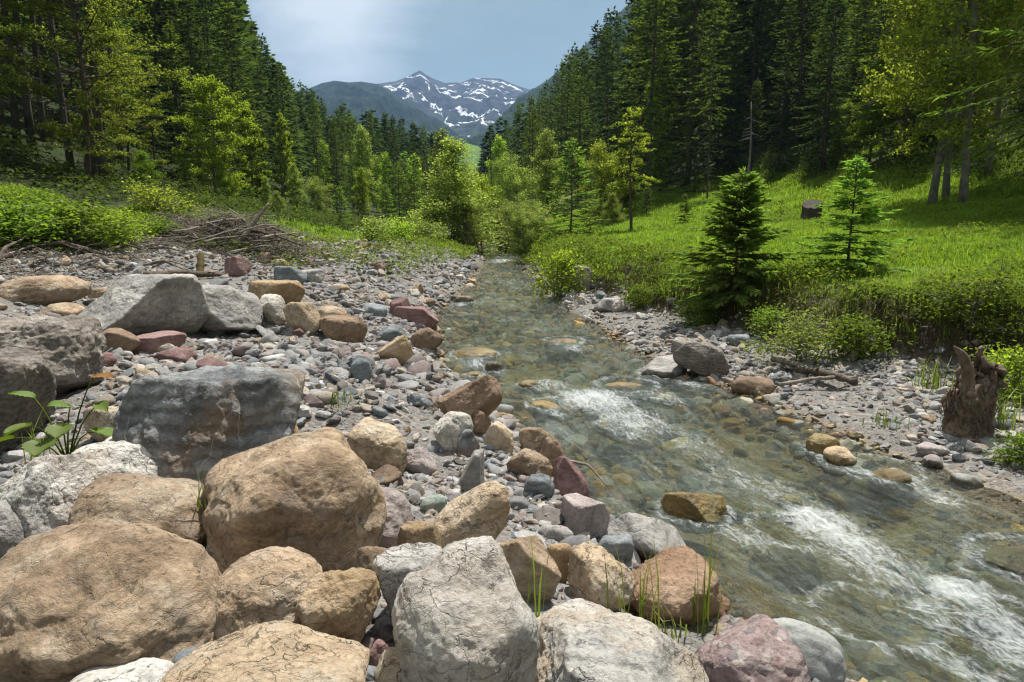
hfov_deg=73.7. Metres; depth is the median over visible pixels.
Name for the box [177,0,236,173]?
spruce
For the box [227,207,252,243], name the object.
driftwood branch
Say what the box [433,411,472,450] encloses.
stone
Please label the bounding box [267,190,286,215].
alder
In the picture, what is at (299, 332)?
stone
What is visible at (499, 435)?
stone
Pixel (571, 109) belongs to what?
spruce
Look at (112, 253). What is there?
driftwood branch
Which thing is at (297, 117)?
spruce
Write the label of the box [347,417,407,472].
boulder
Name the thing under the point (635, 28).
spruce
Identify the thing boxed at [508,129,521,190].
spruce
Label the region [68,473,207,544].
boulder
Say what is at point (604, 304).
stone
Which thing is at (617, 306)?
stone
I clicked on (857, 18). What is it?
spruce
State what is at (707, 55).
spruce
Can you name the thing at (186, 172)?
spruce
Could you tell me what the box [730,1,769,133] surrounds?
spruce
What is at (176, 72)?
spruce
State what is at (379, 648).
stone
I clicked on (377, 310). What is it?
stone
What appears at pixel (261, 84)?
spruce
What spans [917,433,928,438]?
stone
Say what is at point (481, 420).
stone
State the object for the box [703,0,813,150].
spruce
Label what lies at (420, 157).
alder
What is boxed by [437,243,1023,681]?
water
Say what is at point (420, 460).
stone
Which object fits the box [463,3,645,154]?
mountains
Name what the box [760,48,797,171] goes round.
spruce
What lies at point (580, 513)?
stone
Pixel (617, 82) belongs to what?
spruce
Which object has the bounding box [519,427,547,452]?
stone
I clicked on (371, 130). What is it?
spruce
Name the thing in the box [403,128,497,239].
alder
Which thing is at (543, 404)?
stone
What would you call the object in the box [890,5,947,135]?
spruce
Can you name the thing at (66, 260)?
stone
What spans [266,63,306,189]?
spruce
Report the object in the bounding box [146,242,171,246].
driftwood branch
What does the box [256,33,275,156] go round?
spruce
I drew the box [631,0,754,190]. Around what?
spruce
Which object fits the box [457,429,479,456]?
stone
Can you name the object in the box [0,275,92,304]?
boulder
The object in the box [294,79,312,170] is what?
spruce
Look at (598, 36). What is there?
spruce
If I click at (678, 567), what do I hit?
boulder
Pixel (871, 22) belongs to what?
spruce
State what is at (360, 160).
alder
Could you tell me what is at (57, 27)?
spruce
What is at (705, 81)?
spruce
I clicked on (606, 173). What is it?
alder
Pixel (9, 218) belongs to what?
bush
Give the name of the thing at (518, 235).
alder
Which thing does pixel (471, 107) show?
mountains
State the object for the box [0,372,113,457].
bramble
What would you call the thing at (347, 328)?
stone
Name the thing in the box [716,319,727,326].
stone
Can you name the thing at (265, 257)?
stone
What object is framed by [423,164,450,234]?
spruce
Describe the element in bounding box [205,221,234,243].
driftwood branch
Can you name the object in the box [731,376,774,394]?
stone
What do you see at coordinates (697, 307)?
bush
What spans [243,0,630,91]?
sky
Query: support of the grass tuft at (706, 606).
on the ground at (928, 338)
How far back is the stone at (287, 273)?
11.67 m
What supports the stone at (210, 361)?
on the ground at (928, 338)
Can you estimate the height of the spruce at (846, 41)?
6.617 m
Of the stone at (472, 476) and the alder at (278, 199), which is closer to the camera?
the stone at (472, 476)
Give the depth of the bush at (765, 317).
8.64 m
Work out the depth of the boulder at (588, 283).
14.15 m
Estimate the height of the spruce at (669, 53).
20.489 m
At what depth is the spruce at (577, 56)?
109.99 m
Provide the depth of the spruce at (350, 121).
107.86 m
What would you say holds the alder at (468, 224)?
on the ground at (928, 338)
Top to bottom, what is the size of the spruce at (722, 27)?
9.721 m
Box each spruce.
[0,0,47,143]
[0,0,73,150]
[0,0,77,141]
[0,1,33,136]
[0,2,31,81]
[0,3,33,100]
[0,5,44,104]
[0,12,22,133]
[3,0,96,94]
[16,0,93,167]
[20,0,78,69]
[25,0,107,130]
[35,1,168,109]
[40,0,139,129]
[49,0,121,179]
[52,0,153,180]
[55,0,173,160]
[95,5,121,111]
[99,3,127,117]
[107,0,149,112]
[111,0,200,160]
[119,0,171,149]
[121,0,206,147]
[135,37,172,184]
[137,0,188,147]
[139,2,174,127]
[142,0,229,167]
[147,49,173,147]
[149,19,215,182]
[155,1,208,135]
[160,0,237,186]
[162,176,171,196]
[168,17,199,127]
[176,0,238,170]
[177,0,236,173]
[177,162,196,198]
[182,0,220,126]
[197,0,274,192]
[199,0,241,120]
[213,0,270,179]
[214,0,264,177]
[217,77,241,191]
[225,68,260,181]
[236,13,257,106]
[244,17,275,169]
[245,93,271,189]
[245,183,256,204]
[250,52,277,187]
[251,40,267,131]
[255,105,275,190]
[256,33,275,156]
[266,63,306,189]
[268,96,292,197]
[284,81,309,178]
[292,128,305,184]
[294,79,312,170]
[297,193,312,220]
[300,100,334,206]
[302,96,330,193]
[308,90,323,159]
[309,133,316,181]
[320,100,329,147]
[322,105,331,172]
[322,119,348,213]
[325,111,349,213]
[325,139,340,207]
[325,186,352,230]
[330,106,347,199]
[331,108,347,192]
[332,103,350,209]
[337,114,370,209]
[345,129,357,196]
[345,140,360,213]
[346,111,354,133]
[357,202,373,230]
[363,109,381,199]
[371,112,393,212]
[373,131,382,208]
[373,183,398,227]
[379,161,417,228]
[381,116,405,215]
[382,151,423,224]
[385,138,398,216]
[386,114,401,211]
[395,116,406,165]
[401,167,427,234]
[404,121,422,209]
[412,175,442,234]
[418,129,434,213]
[420,123,426,154]
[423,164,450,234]
[424,146,435,190]
[483,135,499,209]
[499,124,515,204]
[504,101,530,202]
[504,125,513,194]
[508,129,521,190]
[518,95,537,203]
[518,96,542,212]
[520,118,541,199]
[521,95,533,182]
[526,109,542,179]
[529,98,548,201]
[529,111,542,200]
[534,89,543,147]
[535,137,609,241]
[536,85,550,143]
[537,95,552,160]
[539,79,551,141]
[543,82,562,190]
[545,65,563,177]
[545,75,567,174]
[549,49,588,190]
[551,58,572,178]
[553,65,573,187]
[554,42,592,185]
[557,44,598,198]
[560,71,592,204]
[563,57,586,188]
[564,47,580,152]
[570,42,595,182]
[571,20,614,180]
[576,167,603,230]
[583,8,623,176]
[583,72,601,177]
[587,6,625,165]
[591,27,619,154]
[600,21,627,145]
[602,12,625,153]
[603,0,645,191]
[603,0,674,187]
[604,0,697,204]
[609,127,642,212]
[623,0,643,106]
[629,4,674,153]
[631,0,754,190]
[634,185,655,215]
[642,39,680,176]
[644,0,750,185]
[649,0,708,135]
[650,2,687,148]
[652,2,693,156]
[659,0,726,156]
[659,166,809,308]
[665,90,684,170]
[668,5,736,130]
[670,8,725,192]
[672,193,695,223]
[689,0,735,197]
[692,20,745,167]
[698,0,747,134]
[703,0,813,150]
[713,36,749,172]
[716,0,774,103]
[716,78,730,145]
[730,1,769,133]
[732,78,771,174]
[737,0,859,107]
[738,0,785,99]
[758,0,809,114]
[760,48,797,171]
[766,0,839,152]
[767,0,806,141]
[767,1,805,40]
[774,201,787,221]
[779,0,874,100]
[781,0,819,114]
[789,0,854,162]
[789,3,824,44]
[790,0,835,122]
[791,155,917,274]
[792,0,859,170]
[794,23,833,144]
[799,2,824,79]
[823,0,889,123]
[823,0,890,131]
[832,0,863,99]
[833,0,871,104]
[833,1,904,102]
[836,2,871,81]
[842,0,953,166]
[847,1,900,163]
[884,2,902,77]
[887,0,926,115]
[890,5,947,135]
[900,0,1023,198]
[910,1,989,136]
[924,0,1018,144]
[988,253,1017,276]
[995,34,1023,109]
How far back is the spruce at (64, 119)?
24.25 m
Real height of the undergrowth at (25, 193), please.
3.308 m
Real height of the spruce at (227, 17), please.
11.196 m
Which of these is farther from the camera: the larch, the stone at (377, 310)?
the larch
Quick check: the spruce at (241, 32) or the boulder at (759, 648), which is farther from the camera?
the spruce at (241, 32)
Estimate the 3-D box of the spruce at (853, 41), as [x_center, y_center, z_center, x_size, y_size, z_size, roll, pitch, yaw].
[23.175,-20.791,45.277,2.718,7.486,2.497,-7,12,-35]
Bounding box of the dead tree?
[738,102,758,184]
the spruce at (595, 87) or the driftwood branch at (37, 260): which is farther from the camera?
the spruce at (595, 87)
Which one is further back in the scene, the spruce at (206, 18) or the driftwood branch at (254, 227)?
the spruce at (206, 18)
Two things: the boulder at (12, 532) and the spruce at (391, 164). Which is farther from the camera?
the spruce at (391, 164)
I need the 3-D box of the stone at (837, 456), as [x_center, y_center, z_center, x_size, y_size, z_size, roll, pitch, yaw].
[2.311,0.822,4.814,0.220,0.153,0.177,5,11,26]
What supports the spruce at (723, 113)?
on the ground at (928, 338)
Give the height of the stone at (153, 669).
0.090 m
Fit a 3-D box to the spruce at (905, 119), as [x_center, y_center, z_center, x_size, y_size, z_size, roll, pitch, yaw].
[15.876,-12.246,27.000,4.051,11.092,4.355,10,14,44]
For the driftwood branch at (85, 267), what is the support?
on the ground at (928, 338)
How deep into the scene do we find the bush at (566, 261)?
14.13 m
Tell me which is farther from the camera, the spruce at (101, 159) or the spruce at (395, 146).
the spruce at (395, 146)
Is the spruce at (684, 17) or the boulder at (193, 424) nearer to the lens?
the boulder at (193, 424)
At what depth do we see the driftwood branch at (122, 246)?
12.31 m
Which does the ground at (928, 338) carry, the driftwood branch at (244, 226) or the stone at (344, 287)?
the stone at (344, 287)
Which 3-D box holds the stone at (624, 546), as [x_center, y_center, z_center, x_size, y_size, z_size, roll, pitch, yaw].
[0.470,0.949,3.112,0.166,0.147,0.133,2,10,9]
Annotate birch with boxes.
[859,0,1023,205]
[861,0,1023,198]
[869,0,1023,204]
[926,0,1023,177]
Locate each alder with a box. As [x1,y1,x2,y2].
[126,150,163,190]
[202,192,212,206]
[213,171,241,201]
[258,175,271,209]
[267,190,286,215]
[284,162,307,207]
[290,206,298,219]
[294,176,335,214]
[310,140,333,195]
[340,124,380,216]
[351,166,371,215]
[366,155,384,212]
[373,152,402,212]
[396,159,405,206]
[400,153,426,211]
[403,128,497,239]
[409,155,429,209]
[426,126,465,226]
[442,190,486,247]
[456,189,488,241]
[464,170,505,243]
[468,166,480,193]
[482,134,510,208]
[482,199,524,257]
[485,215,511,255]
[487,151,547,228]
[500,201,544,260]
[518,198,549,233]
[527,127,569,223]
[573,134,632,223]
[601,192,625,226]
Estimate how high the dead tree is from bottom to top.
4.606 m
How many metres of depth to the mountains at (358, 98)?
1376.17 m
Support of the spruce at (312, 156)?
on the ground at (928, 338)
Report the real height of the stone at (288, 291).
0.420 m
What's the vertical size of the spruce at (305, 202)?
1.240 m
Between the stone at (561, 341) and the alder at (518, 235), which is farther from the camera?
the alder at (518, 235)
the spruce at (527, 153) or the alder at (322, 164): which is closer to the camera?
the alder at (322, 164)
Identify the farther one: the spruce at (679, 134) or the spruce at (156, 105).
the spruce at (679, 134)
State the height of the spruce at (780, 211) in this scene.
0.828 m
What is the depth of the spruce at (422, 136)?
145.73 m
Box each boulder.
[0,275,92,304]
[0,314,106,394]
[0,347,56,455]
[0,451,94,537]
[0,499,25,558]
[0,518,221,681]
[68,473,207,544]
[71,436,157,479]
[78,274,209,335]
[112,364,304,484]
[160,619,369,681]
[198,284,262,331]
[202,427,386,573]
[214,546,322,639]
[293,422,299,433]
[295,567,380,642]
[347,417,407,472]
[372,542,441,612]
[391,536,539,681]
[392,306,438,327]
[436,374,501,417]
[536,598,708,681]
[570,265,591,290]
[602,512,685,559]
[625,545,721,625]
[661,492,728,533]
[673,341,729,376]
[694,614,810,681]
[749,547,822,590]
[831,631,930,681]
[837,475,904,507]
[963,575,1023,645]
[967,545,1023,580]
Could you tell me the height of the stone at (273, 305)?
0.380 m
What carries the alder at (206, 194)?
on the ground at (928, 338)
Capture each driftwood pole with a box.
[770,355,810,367]
[778,375,870,385]
[795,364,858,385]
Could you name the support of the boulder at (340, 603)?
on the gravel
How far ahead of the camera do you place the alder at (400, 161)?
109.41 m
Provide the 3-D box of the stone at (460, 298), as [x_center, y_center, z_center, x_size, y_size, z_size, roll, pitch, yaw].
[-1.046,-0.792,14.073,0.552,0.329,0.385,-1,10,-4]
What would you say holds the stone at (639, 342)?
on the ground at (928, 338)
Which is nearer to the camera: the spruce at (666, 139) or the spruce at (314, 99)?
the spruce at (666, 139)
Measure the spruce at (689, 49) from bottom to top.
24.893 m
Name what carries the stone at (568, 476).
on the ground at (928, 338)
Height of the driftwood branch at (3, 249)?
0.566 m
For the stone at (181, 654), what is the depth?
1.76 m
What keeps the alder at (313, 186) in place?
on the ground at (928, 338)
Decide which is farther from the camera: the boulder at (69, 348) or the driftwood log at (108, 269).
the driftwood log at (108, 269)
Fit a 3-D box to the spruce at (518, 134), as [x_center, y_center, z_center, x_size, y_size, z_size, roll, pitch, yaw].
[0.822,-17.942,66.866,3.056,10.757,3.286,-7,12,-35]
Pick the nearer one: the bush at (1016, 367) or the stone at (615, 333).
the bush at (1016, 367)
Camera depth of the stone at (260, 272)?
12.19 m
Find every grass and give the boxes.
[3,122,1023,356]
[552,249,1023,379]
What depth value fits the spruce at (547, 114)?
89.68 m
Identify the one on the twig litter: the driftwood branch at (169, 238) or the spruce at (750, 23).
the driftwood branch at (169, 238)
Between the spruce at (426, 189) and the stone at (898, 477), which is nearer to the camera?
the stone at (898, 477)
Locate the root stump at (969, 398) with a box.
[937,345,1008,439]
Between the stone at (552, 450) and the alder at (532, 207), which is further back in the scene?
the alder at (532, 207)
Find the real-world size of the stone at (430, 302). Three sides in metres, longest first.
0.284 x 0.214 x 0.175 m
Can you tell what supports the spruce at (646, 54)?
on the ground at (928, 338)
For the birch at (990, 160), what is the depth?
20.52 m
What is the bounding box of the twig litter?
[0,198,445,284]
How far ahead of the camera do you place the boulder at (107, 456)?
2.97 m
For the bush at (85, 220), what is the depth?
11.92 m
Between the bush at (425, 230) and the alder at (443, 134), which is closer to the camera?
the bush at (425, 230)
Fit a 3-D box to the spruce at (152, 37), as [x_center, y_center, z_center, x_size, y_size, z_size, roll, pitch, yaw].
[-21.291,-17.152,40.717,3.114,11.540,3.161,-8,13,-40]
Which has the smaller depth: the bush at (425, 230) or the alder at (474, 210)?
the bush at (425, 230)
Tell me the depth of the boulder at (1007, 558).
3.40 m
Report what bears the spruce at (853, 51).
on the ground at (928, 338)
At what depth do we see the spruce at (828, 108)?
32.13 m
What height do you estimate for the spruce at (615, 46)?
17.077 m
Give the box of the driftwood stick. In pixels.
[571,460,607,486]
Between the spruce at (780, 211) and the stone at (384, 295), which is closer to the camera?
the stone at (384, 295)
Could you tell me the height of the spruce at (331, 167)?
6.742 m
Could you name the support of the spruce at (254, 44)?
on the ground at (928, 338)
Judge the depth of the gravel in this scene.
5.96 m
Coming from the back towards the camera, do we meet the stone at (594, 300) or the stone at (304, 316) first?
the stone at (594, 300)
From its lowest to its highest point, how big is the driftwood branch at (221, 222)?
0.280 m
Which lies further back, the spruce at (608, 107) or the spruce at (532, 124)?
the spruce at (608, 107)
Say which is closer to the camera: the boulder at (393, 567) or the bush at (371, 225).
the boulder at (393, 567)
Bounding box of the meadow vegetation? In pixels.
[173,137,1023,352]
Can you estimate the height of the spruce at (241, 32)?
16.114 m
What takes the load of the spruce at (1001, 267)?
on the ground at (928, 338)
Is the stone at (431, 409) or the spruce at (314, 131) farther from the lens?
the spruce at (314, 131)
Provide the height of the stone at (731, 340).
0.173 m
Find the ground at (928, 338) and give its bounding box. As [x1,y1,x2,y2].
[0,0,1023,681]
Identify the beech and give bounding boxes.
[0,0,198,184]
[0,22,38,148]
[68,36,178,178]
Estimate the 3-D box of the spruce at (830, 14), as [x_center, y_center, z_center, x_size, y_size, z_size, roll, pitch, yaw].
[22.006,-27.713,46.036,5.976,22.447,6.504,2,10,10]
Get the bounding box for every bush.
[0,194,86,249]
[11,195,146,249]
[66,210,155,247]
[121,171,213,218]
[352,214,400,241]
[376,213,421,239]
[408,214,455,240]
[440,210,513,258]
[481,199,565,249]
[527,242,600,304]
[619,281,661,309]
[675,294,722,328]
[728,294,848,365]
[739,300,794,339]
[810,308,900,363]
[900,254,1023,353]
[964,339,1023,402]
[982,422,1023,468]
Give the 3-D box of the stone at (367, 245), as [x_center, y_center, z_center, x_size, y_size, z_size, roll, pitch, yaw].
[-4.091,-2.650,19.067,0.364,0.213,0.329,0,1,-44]
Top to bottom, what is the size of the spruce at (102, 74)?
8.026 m
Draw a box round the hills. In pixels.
[458,143,482,176]
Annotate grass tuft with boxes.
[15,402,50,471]
[184,465,219,549]
[326,386,363,409]
[527,517,556,617]
[603,531,659,629]
[653,603,713,645]
[692,521,735,635]
[862,410,909,428]
[901,351,955,394]
[993,384,1023,430]
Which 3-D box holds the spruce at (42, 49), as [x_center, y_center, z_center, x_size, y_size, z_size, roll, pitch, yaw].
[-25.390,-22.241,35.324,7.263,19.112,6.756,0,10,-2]
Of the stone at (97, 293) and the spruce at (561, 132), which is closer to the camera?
the stone at (97, 293)
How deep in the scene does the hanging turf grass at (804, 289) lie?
8.70 m
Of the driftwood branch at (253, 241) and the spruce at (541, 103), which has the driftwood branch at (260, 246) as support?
the driftwood branch at (253, 241)
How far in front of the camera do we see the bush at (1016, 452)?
4.65 m
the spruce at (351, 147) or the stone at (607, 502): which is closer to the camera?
the stone at (607, 502)
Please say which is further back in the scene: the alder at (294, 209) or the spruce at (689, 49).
the spruce at (689, 49)
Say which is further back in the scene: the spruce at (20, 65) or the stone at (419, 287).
the spruce at (20, 65)
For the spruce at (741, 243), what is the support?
on the ground at (928, 338)
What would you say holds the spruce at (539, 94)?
on the ground at (928, 338)
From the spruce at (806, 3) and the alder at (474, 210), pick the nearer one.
the alder at (474, 210)
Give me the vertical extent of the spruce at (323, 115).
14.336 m
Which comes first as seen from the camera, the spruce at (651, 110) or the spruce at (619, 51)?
the spruce at (651, 110)
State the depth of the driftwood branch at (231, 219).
14.63 m
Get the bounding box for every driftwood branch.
[0,233,32,258]
[0,269,44,274]
[2,250,38,256]
[7,237,44,255]
[19,254,56,267]
[29,240,109,257]
[79,263,110,269]
[80,253,126,265]
[93,252,130,256]
[108,239,152,245]
[112,244,141,249]
[134,239,182,244]
[136,224,226,238]
[143,259,183,268]
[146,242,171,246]
[148,244,184,251]
[152,260,184,267]
[172,223,215,232]
[175,229,210,237]
[185,217,275,243]
[194,217,238,226]
[203,234,261,241]
[204,214,275,223]
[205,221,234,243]
[217,213,238,225]
[218,224,275,232]
[221,234,274,239]
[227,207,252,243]
[228,241,302,252]
[232,202,269,249]
[236,221,276,233]
[249,234,308,242]
[251,230,311,245]
[257,224,297,237]
[261,228,320,237]
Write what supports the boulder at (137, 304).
on the ground at (928, 338)
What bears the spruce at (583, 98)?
on the ground at (928, 338)
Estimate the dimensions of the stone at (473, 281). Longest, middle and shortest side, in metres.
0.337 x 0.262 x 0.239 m
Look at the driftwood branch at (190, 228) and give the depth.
14.38 m
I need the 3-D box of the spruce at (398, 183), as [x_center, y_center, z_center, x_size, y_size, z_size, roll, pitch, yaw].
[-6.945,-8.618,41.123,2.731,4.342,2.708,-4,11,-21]
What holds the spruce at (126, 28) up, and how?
on the ground at (928, 338)
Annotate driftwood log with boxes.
[80,250,116,273]
[143,269,224,276]
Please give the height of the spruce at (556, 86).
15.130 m
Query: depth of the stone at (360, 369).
5.73 m
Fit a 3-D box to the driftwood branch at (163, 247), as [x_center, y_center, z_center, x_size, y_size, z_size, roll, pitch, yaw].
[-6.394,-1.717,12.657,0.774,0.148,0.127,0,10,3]
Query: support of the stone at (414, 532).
on the ground at (928, 338)
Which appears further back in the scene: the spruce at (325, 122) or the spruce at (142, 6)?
the spruce at (325, 122)
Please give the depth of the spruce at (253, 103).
45.80 m
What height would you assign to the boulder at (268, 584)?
0.258 m
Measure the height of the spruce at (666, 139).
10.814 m
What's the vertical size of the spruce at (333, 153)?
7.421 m
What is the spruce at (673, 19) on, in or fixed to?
on the ground at (928, 338)
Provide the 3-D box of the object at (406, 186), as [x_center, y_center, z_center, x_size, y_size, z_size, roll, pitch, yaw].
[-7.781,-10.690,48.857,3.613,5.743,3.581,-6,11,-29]
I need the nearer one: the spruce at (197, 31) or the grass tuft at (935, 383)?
the grass tuft at (935, 383)
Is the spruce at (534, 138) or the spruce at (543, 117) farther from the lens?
the spruce at (543, 117)
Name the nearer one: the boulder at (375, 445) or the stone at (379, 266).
the boulder at (375, 445)
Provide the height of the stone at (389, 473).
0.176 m
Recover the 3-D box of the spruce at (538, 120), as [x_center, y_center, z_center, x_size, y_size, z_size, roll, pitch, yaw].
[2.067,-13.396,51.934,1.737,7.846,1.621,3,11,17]
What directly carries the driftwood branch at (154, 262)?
on the ground at (928, 338)
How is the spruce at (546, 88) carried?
on the ground at (928, 338)
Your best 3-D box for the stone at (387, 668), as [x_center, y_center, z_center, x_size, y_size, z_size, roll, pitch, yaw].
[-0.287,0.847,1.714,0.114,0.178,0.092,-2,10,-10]
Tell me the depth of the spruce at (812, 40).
52.40 m
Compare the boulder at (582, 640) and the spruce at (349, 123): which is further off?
the spruce at (349, 123)
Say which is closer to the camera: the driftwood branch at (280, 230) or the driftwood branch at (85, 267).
the driftwood branch at (85, 267)
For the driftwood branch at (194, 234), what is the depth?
13.89 m
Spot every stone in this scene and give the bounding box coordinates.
[0,303,7,310]
[38,302,84,315]
[59,257,71,265]
[70,657,173,681]
[80,434,90,440]
[83,406,118,441]
[88,287,108,298]
[102,328,139,351]
[103,352,116,366]
[104,381,117,389]
[132,330,186,354]
[133,368,154,379]
[145,363,163,370]
[153,346,197,362]
[171,647,197,663]
[196,357,226,368]
[224,256,251,275]
[247,280,304,303]
[253,337,260,344]
[253,362,268,367]
[257,252,271,263]
[258,270,266,275]
[260,294,286,324]
[271,259,288,265]
[273,266,307,284]
[283,302,320,333]
[289,336,295,343]
[292,328,304,336]
[302,269,324,282]
[303,258,312,264]
[317,305,347,316]
[319,315,367,342]
[322,389,338,393]
[328,258,334,264]
[332,283,349,290]
[349,358,371,382]
[351,546,386,570]
[361,242,370,247]
[361,303,387,316]
[369,639,388,666]
[371,262,385,270]
[372,464,403,486]
[374,647,401,681]
[375,334,413,363]
[376,325,407,340]
[376,624,394,642]
[378,291,390,300]
[378,487,412,547]
[390,297,410,312]
[397,520,441,546]
[398,402,408,407]
[403,426,410,432]
[405,447,437,475]
[407,289,419,296]
[409,495,420,505]
[410,284,423,292]
[410,328,442,349]
[420,494,446,512]
[425,298,435,306]
[425,407,434,413]
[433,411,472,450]
[433,481,509,548]
[439,371,445,377]
[448,295,474,306]
[452,347,496,366]
[455,274,462,280]
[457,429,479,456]
[457,449,484,490]
[462,262,470,268]
[466,371,482,380]
[467,278,477,284]
[471,409,490,435]
[484,421,513,454]
[485,361,503,377]
[498,535,561,601]
[507,448,552,475]
[517,379,538,394]
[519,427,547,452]
[524,473,554,498]
[527,400,562,419]
[538,524,573,541]
[540,437,565,475]
[544,338,583,352]
[547,543,571,583]
[553,456,589,497]
[560,493,609,538]
[567,541,634,611]
[592,298,598,303]
[592,298,616,311]
[596,291,606,298]
[597,382,654,399]
[597,421,634,438]
[598,534,633,562]
[602,499,610,507]
[611,300,627,311]
[611,330,623,336]
[634,339,648,345]
[636,312,645,318]
[639,355,686,385]
[671,337,694,352]
[684,328,692,332]
[698,325,708,329]
[713,594,729,617]
[713,623,726,634]
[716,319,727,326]
[727,334,750,346]
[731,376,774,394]
[773,617,846,681]
[804,358,814,364]
[806,433,840,461]
[809,376,817,384]
[823,446,856,469]
[847,350,858,360]
[867,468,914,495]
[903,402,914,412]
[908,361,917,365]
[916,442,947,456]
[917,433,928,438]
[921,414,936,423]
[922,454,943,468]
[950,473,983,488]
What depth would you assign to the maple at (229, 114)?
26.86 m
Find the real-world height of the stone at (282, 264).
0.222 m
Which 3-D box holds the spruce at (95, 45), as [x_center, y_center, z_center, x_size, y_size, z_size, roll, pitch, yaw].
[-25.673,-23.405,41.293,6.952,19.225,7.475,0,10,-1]
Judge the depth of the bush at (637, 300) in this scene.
11.62 m
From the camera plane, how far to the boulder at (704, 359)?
7.28 m
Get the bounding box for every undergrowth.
[0,72,1023,235]
[0,179,204,248]
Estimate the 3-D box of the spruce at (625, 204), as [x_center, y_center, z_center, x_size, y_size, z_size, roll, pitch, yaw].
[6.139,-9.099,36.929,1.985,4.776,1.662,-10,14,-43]
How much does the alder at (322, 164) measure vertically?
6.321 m
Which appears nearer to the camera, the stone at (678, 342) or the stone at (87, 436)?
the stone at (87, 436)
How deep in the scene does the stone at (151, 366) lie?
4.78 m
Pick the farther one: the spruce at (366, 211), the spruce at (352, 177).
the spruce at (352, 177)
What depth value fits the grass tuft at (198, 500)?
2.57 m
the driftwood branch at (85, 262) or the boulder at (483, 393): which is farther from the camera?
the driftwood branch at (85, 262)
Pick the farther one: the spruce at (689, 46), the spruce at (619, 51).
the spruce at (619, 51)
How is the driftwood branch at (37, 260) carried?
on the ground at (928, 338)
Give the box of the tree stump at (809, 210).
[800,199,822,219]
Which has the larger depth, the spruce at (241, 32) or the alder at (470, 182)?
the alder at (470, 182)
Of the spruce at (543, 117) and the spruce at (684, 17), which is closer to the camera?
the spruce at (684, 17)
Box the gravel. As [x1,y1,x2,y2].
[0,229,1023,681]
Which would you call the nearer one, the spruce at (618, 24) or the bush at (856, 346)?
the bush at (856, 346)
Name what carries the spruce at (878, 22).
on the ground at (928, 338)
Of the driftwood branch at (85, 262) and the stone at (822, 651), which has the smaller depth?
the stone at (822, 651)
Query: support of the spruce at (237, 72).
on the ground at (928, 338)
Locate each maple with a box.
[171,74,258,199]
[230,100,271,205]
[270,113,302,203]
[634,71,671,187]
[824,101,862,169]
[836,49,927,165]
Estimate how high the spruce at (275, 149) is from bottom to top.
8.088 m
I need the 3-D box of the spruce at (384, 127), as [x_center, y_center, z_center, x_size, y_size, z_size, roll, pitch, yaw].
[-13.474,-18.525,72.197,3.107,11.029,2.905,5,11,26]
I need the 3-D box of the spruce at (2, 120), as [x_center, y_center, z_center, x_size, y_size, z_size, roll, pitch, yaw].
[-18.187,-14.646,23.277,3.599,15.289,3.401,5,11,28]
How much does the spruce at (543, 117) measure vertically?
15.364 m
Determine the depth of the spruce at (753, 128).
39.95 m
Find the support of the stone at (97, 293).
on the ground at (928, 338)
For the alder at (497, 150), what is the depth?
85.93 m
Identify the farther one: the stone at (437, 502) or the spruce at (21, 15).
the spruce at (21, 15)
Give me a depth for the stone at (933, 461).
4.69 m
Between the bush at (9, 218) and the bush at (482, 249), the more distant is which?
the bush at (482, 249)
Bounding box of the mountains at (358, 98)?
[301,81,465,144]
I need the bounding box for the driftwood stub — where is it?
[196,251,204,277]
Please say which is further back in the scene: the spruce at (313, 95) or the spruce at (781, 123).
the spruce at (313, 95)
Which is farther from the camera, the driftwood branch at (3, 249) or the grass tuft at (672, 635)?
the driftwood branch at (3, 249)
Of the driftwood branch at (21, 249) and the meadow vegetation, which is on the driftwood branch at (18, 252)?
the driftwood branch at (21, 249)
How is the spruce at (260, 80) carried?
on the ground at (928, 338)
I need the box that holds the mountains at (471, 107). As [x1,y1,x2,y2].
[378,71,528,137]
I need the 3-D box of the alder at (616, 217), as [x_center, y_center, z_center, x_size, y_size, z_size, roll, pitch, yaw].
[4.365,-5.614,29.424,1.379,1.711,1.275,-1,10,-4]
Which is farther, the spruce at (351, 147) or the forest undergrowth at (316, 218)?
the spruce at (351, 147)
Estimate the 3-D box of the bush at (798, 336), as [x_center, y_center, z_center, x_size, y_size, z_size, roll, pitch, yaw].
[3.067,-0.014,7.408,1.228,0.958,1.027,-4,11,-23]
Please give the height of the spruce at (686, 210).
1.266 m
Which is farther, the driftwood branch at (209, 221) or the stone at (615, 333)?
the driftwood branch at (209, 221)
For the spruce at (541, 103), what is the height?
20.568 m
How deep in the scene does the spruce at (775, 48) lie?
48.06 m
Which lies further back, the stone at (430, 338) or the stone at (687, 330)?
the stone at (687, 330)
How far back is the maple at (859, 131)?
28.72 m
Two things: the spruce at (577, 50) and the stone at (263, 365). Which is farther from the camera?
the spruce at (577, 50)
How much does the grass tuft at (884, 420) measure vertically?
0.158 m
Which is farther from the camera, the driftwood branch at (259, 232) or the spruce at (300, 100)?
the spruce at (300, 100)
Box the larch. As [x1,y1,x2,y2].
[591,107,660,230]
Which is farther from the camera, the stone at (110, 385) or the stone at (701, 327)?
the stone at (701, 327)
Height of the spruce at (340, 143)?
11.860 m
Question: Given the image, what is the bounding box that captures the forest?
[36,0,858,208]
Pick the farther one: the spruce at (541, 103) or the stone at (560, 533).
the spruce at (541, 103)
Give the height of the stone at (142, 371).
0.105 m
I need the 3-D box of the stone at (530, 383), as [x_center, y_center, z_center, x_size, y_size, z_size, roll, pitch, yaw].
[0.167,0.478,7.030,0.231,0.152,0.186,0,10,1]
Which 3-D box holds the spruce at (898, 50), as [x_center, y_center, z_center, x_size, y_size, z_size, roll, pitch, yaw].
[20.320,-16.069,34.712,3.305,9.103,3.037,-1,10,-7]
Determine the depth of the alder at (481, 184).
42.01 m
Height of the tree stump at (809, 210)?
0.724 m

